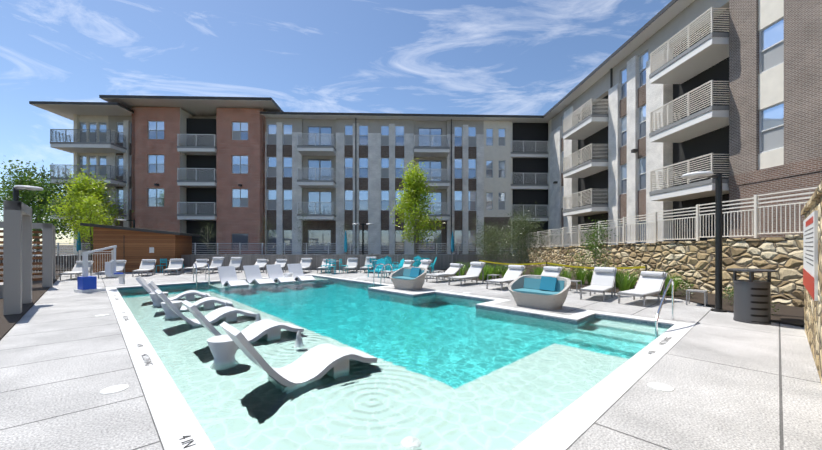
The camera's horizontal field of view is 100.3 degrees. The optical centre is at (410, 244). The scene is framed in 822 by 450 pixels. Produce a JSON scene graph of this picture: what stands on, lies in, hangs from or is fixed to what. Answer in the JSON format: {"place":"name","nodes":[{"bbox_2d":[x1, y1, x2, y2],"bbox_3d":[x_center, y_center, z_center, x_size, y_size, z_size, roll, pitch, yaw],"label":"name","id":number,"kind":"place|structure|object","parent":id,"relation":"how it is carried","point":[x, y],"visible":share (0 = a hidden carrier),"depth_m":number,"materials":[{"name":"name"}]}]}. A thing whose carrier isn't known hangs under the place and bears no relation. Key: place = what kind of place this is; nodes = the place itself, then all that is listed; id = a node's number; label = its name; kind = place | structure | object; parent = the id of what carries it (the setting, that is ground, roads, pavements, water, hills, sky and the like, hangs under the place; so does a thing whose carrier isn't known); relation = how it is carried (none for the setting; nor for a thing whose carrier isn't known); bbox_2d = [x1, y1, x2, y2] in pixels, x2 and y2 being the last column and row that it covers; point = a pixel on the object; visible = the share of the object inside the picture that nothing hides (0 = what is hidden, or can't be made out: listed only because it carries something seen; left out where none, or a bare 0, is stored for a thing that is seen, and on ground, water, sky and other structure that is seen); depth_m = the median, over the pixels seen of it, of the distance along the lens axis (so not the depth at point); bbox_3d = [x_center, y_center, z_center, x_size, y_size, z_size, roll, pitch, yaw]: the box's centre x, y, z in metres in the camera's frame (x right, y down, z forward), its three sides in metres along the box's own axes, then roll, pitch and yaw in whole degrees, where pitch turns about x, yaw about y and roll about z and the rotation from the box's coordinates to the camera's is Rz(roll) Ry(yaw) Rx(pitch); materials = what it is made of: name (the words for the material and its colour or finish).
{"place":"outdoors","nodes":[
{"label":"outdoors","id":0,"kind":"place"},
{"bbox_2d":[0,245,73,272],"bbox_3d":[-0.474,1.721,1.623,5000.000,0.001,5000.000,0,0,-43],"label":"ground","id":1,"kind":"structure","parent":0,"point":[66,247],"depth_m":132.77,"materials":[{"name":"grey concrete"}]},
{"bbox_2d":[13,171,777,393],"bbox_3d":[-5.435,0.291,17.698,19.845,4.400,32.817,0,0,-39],"label":"furniture","id":2,"kind":"object","parent":1,"relation":"on","point":[752,300],"visible":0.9,"depth_m":7.84,"materials":[{"name":"white plastic"}]},
{"bbox_2d":[0,187,816,307],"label":"fence","id":3,"kind":"object","parent":1,"relation":"on","point":[693,262],"visible":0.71,"depth_m":13.58,"materials":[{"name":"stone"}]},
{"bbox_2d":[0,181,821,383],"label":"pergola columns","id":4,"kind":"object","parent":1,"relation":"on","point":[24,287],"visible":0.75,"depth_m":8.19,"materials":[{"name":"stone"}]},
{"bbox_2d":[29,0,821,254],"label":"buildings","id":5,"kind":"structure","parent":1,"relation":"on","point":[648,114],"depth_m":31.15,"materials":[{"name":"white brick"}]},
{"bbox_2d":[0,0,671,244],"label":"sky","id":6,"kind":"structure","parent":0,"point":[476,57],"materials":[{"name":"blue"}]},
{"bbox_2d":[118,277,669,449],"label":"water","id":7,"kind":"structure","parent":0,"point":[444,372],"depth_m":4.99,"materials":[{"name":"teal liquid"}]},
{"bbox_2d":[204,276,420,448],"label":"bubblers","id":8,"kind":"object","parent":7,"relation":"in","point":[409,442],"visible":0.6,"depth_m":3.11,"materials":[{"name":"white liquid"}]},
{"bbox_2d":[0,270,821,449],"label":"pool deck","id":9,"kind":"structure","parent":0,"point":[67,355],"depth_m":4.25,"materials":[{"name":"concrete"}]},
{"bbox_2d":[80,223,199,272],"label":"shed","id":10,"kind":"structure","parent":9,"relation":"on","point":[135,247],"depth_m":21.34,"materials":[{"name":"brown wood"}]},
{"bbox_2d":[179,435,195,447],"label":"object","id":11,"kind":"object","parent":9,"relation":"on","point":[187,442],"visible":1,"depth_m":2.95,"materials":[{"name":"grey paint"}]},
{"bbox_2d":[59,245,707,306],"bbox_3d":[-4.507,0.849,16.439,26.119,1.684,13.448,0,0,2],"label":"furniture","id":12,"kind":"object","parent":9,"relation":"on","point":[649,283],"visible":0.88,"depth_m":14.47,"materials":[{"name":"white plastic"}]},
{"bbox_2d":[436,269,803,325],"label":"ground","id":13,"kind":"structure","parent":9,"relation":"on","point":[788,314],"depth_m":9.76,"materials":[{"name":"grey concrete"}]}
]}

